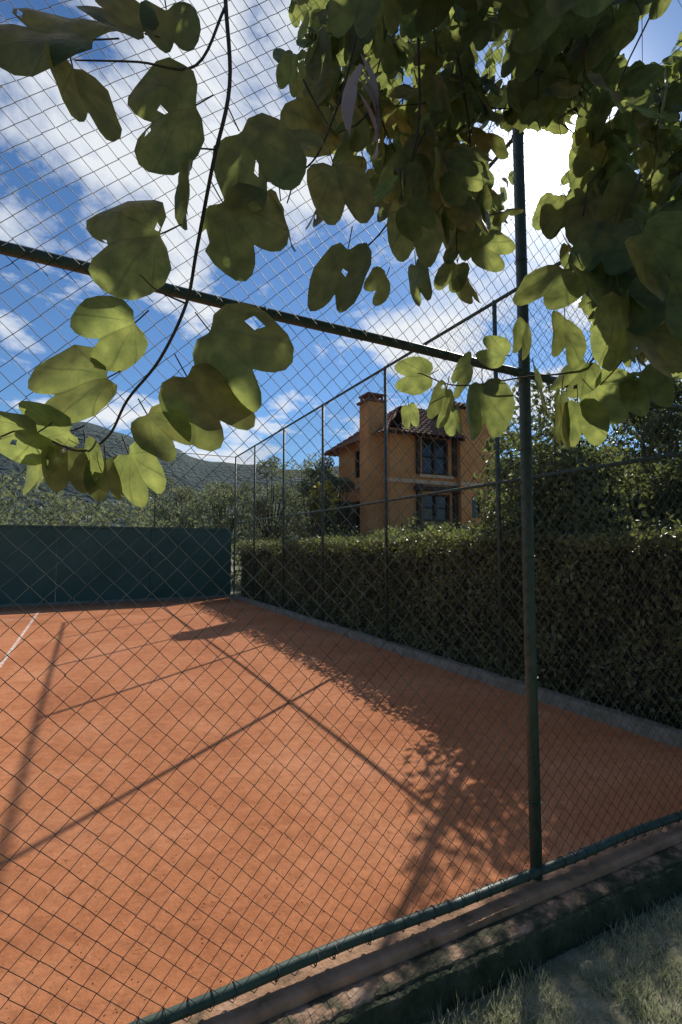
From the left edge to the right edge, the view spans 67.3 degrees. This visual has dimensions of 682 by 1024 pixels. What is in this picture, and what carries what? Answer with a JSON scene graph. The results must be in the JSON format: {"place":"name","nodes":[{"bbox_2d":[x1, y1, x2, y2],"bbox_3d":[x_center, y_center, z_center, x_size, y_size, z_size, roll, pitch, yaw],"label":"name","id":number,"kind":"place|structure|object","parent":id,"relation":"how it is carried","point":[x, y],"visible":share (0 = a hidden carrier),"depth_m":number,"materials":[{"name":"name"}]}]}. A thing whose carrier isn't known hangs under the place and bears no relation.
{"place":"outdoors","nodes":[
{"label":"outdoors","id":0,"kind":"place"},
{"bbox_2d":[0,422,667,550],"bbox_3d":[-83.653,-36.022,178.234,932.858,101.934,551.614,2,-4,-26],"label":"hills","id":1,"kind":"structure","parent":0,"point":[94,431],"depth_m":344.76,"materials":[{"name":"green plant"}]},
{"bbox_2d":[0,0,681,469],"label":"sky","id":2,"kind":"structure","parent":0,"point":[660,35],"materials":[{"name":"blue"}]},
{"bbox_2d":[55,551,681,1023],"bbox_3d":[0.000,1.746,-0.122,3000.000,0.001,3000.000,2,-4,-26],"label":"ground","id":3,"kind":"structure","parent":0,"point":[559,965],"depth_m":2.05,"materials":[{"name":"green plant"}]},
{"bbox_2d":[0,595,230,606],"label":"footing","id":4,"kind":"object","parent":3,"relation":"on","point":[106,601],"visible":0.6,"depth_m":15.00,"materials":[{"name":"concrete"}]},
{"bbox_2d":[0,527,231,604],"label":"panels","id":5,"kind":"object","parent":3,"relation":"on","point":[45,561],"visible":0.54,"depth_m":15.11,"materials":[{"name":"green fabric"}]},
{"bbox_2d":[0,525,231,529],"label":"coping","id":6,"kind":"object","parent":5,"relation":"on","point":[48,526],"visible":0.8,"depth_m":15.21,"materials":[{"name":"green paint"}]},
{"bbox_2d":[0,468,295,565],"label":"distant trees","id":7,"kind":"object","parent":3,"relation":"on","point":[13,497],"visible":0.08,"depth_m":43.32,"materials":[{"name":"green plant"}]},
{"bbox_2d":[0,487,308,584],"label":"distant trees","id":8,"kind":"object","parent":3,"relation":"on","point":[52,510],"visible":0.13,"depth_m":24.94,"materials":[{"name":"green plant"}]},
{"bbox_2d":[147,475,214,527],"bbox_3d":[-8.906,0.799,29.047,3.914,5.973,4.033,-2,-5,30],"label":"garden tree","id":9,"kind":"object","parent":3,"relation":"on","point":[179,494],"visible":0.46,"depth_m":28.65,"materials":[{"name":"green plant"}]},
{"bbox_2d":[182,479,252,541],"bbox_3d":[-6.046,0.933,25.632,3.774,5.225,3.782,2,-4,-26],"label":"garden tree","id":10,"kind":"object","parent":3,"relation":"on","point":[222,495],"visible":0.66,"depth_m":25.50,"materials":[{"name":"green plant"}]},
{"bbox_2d":[233,456,306,540],"bbox_3d":[-3.719,0.394,26.184,3.705,6.413,3.497,-2,-4,21],"label":"garden tree","id":11,"kind":"object","parent":3,"relation":"on","point":[273,524],"visible":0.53,"depth_m":25.84,"materials":[{"name":"green plant"}]},
{"bbox_2d":[288,495,315,546],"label":"garden tree","id":12,"kind":"object","parent":3,"relation":"on","point":[297,517],"visible":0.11,"depth_m":24.26,"materials":[{"name":"green plant"}]},
{"bbox_2d":[278,459,335,537],"bbox_3d":[-1.810,0.337,29.364,3.922,6.963,3.585,2,-4,-26],"label":"garden tree","id":13,"kind":"object","parent":3,"relation":"on","point":[302,474],"visible":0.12,"depth_m":29.25,"materials":[{"name":"green plant"}]},
{"bbox_2d":[289,452,338,516],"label":"garden tree","id":14,"kind":"object","parent":3,"relation":"on","point":[316,465],"visible":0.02,"depth_m":33.41,"materials":[{"name":"green plant"}]},
{"bbox_2d":[292,456,340,548],"bbox_3d":[-0.861,0.475,20.443,2.005,5.463,2.064,2,-4,-26],"label":"garden tree","id":15,"kind":"object","parent":3,"relation":"on","point":[314,472],"visible":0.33,"depth_m":20.36,"materials":[{"name":"green plant"}]},
{"bbox_2d":[306,489,336,548],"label":"yellow flowering tree","id":16,"kind":"object","parent":3,"relation":"on","point":[319,516],"visible":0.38,"depth_m":17.00,"materials":[{"name":"green plant"}]},
{"bbox_2d":[308,480,339,527],"bbox_3d":[-0.588,-0.287,17.090,1.036,1.624,1.027,2,-4,-26],"label":"yellow blossom spray","id":17,"kind":"object","parent":16,"relation":"attached to","point":[331,499],"visible":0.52,"depth_m":16.99,"materials":[{"name":"plant"}]},
{"bbox_2d":[306,472,355,537],"bbox_3d":[-0.428,0.800,18.639,1.800,4.540,1.950,-1,-4,13],"label":"garden tree","id":18,"kind":"object","parent":3,"relation":"on","point":[350,483],"visible":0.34,"depth_m":18.54,"materials":[{"name":"green plant"}]},
{"bbox_2d":[0,597,681,1023],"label":"clay tennis court","id":19,"kind":"object","parent":3,"relation":"on","point":[250,639],"visible":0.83,"depth_m":3.36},
{"bbox_2d":[0,0,681,507],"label":"orchid tree","id":20,"kind":"object","parent":3,"relation":"on","point":[424,184],"visible":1,"depth_m":0.89,"materials":[{"name":"green plant"}]},
{"bbox_2d":[0,0,681,1023],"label":"chain link fence","id":21,"kind":"object","parent":3,"relation":"on","point":[210,998],"visible":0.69,"depth_m":2.11,"materials":[{"name":"metal"}]},
{"bbox_2d":[339,401,494,548],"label":"walls","id":22,"kind":"structure","parent":3,"relation":"on","point":[398,467],"depth_m":18.14,"materials":[{"name":"orange paint"}]},
{"bbox_2d":[357,392,383,405],"bbox_3d":[1.098,-4.031,18.400,0.790,0.310,0.810,2,-4,-26],"label":"chimney cap","id":23,"kind":"object","parent":22,"relation":"on","point":[363,396],"visible":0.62,"depth_m":18.20,"materials":[{"name":"tile"}]},
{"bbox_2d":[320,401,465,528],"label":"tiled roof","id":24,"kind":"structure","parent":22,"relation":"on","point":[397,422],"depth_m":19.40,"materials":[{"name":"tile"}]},
{"bbox_2d":[345,429,464,533],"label":"timber frames","id":25,"kind":"structure","parent":22,"relation":"attached to","point":[431,488],"depth_m":18.63,"materials":[{"name":"brown wood"}]},
{"bbox_2d":[346,439,479,536],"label":"window panes","id":26,"kind":"object","parent":22,"relation":"attached to","point":[430,504],"visible":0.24,"depth_m":18.87,"materials":[{"name":"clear glass"}]},
{"bbox_2d":[338,474,491,523],"bbox_3d":[2.522,-0.404,18.947,6.398,1.790,3.043,-1,-4,16],"label":"string course","id":27,"kind":"object","parent":22,"relation":"attached to","point":[426,482],"visible":0.53,"depth_m":18.49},
{"bbox_2d":[172,820,681,1023],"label":"concrete kerb","id":28,"kind":"structure","parent":3,"relation":"on","point":[408,975],"depth_m":2.10,"materials":[{"name":"grey concrete"}]},
{"bbox_2d":[231,594,681,748],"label":"concrete gutter kerb","id":29,"kind":"structure","parent":3,"relation":"on","point":[424,656],"depth_m":5.75,"materials":[{"name":"grey concrete"}]},
{"bbox_2d":[233,261,681,731],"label":"chain link fence","id":30,"kind":"object","parent":29,"relation":"on","point":[386,500],"visible":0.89,"depth_m":7.15,"materials":[{"name":"metal"}]},
{"bbox_2d":[0,438,233,530],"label":"chain link fence","id":31,"kind":"object","parent":30,"relation":"attached to","point":[155,505],"visible":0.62,"depth_m":15.62,"materials":[{"name":"metal"}]},
{"bbox_2d":[236,494,681,729],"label":"clipped hedge","id":32,"kind":"object","parent":3,"relation":"on","point":[267,577],"visible":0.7,"depth_m":6.01,"materials":[{"name":"green plant"}]},
{"bbox_2d":[308,372,681,655],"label":"garden shrubs","id":33,"kind":"object","parent":3,"relation":"on","point":[561,485],"visible":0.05,"depth_m":6.36,"materials":[{"name":"green plant"}]},
{"bbox_2d":[473,431,537,522],"bbox_3d":[3.393,0.459,9.915,1.596,4.040,1.537,-1,-4,17],"label":"leafy tree","id":34,"kind":"object","parent":3,"relation":"on","point":[485,490],"visible":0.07,"depth_m":10.05,"materials":[{"name":"green plant"}]},
{"bbox_2d":[472,397,635,562],"bbox_3d":[2.835,0.342,6.953,2.139,3.939,2.394,-2,-5,28],"label":"leafy tree","id":35,"kind":"object","parent":3,"relation":"on","point":[589,473],"visible":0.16,"depth_m":6.60,"materials":[{"name":"green plant"}]},
{"bbox_2d":[533,384,681,547],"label":"leafy tree","id":36,"kind":"object","parent":3,"relation":"on","point":[621,441],"visible":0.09,"depth_m":8.75,"materials":[{"name":"green plant"}]},
{"bbox_2d":[592,375,681,549],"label":"leafy tree","id":37,"kind":"object","parent":3,"relation":"on","point":[672,483],"visible":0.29,"depth_m":6.52,"materials":[{"name":"green plant"}]},
{"bbox_2d":[423,894,681,1023],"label":"grass","id":38,"kind":"structure","parent":0,"point":[619,951],"depth_m":2.04,"materials":[{"name":"green plant"}]}
]}

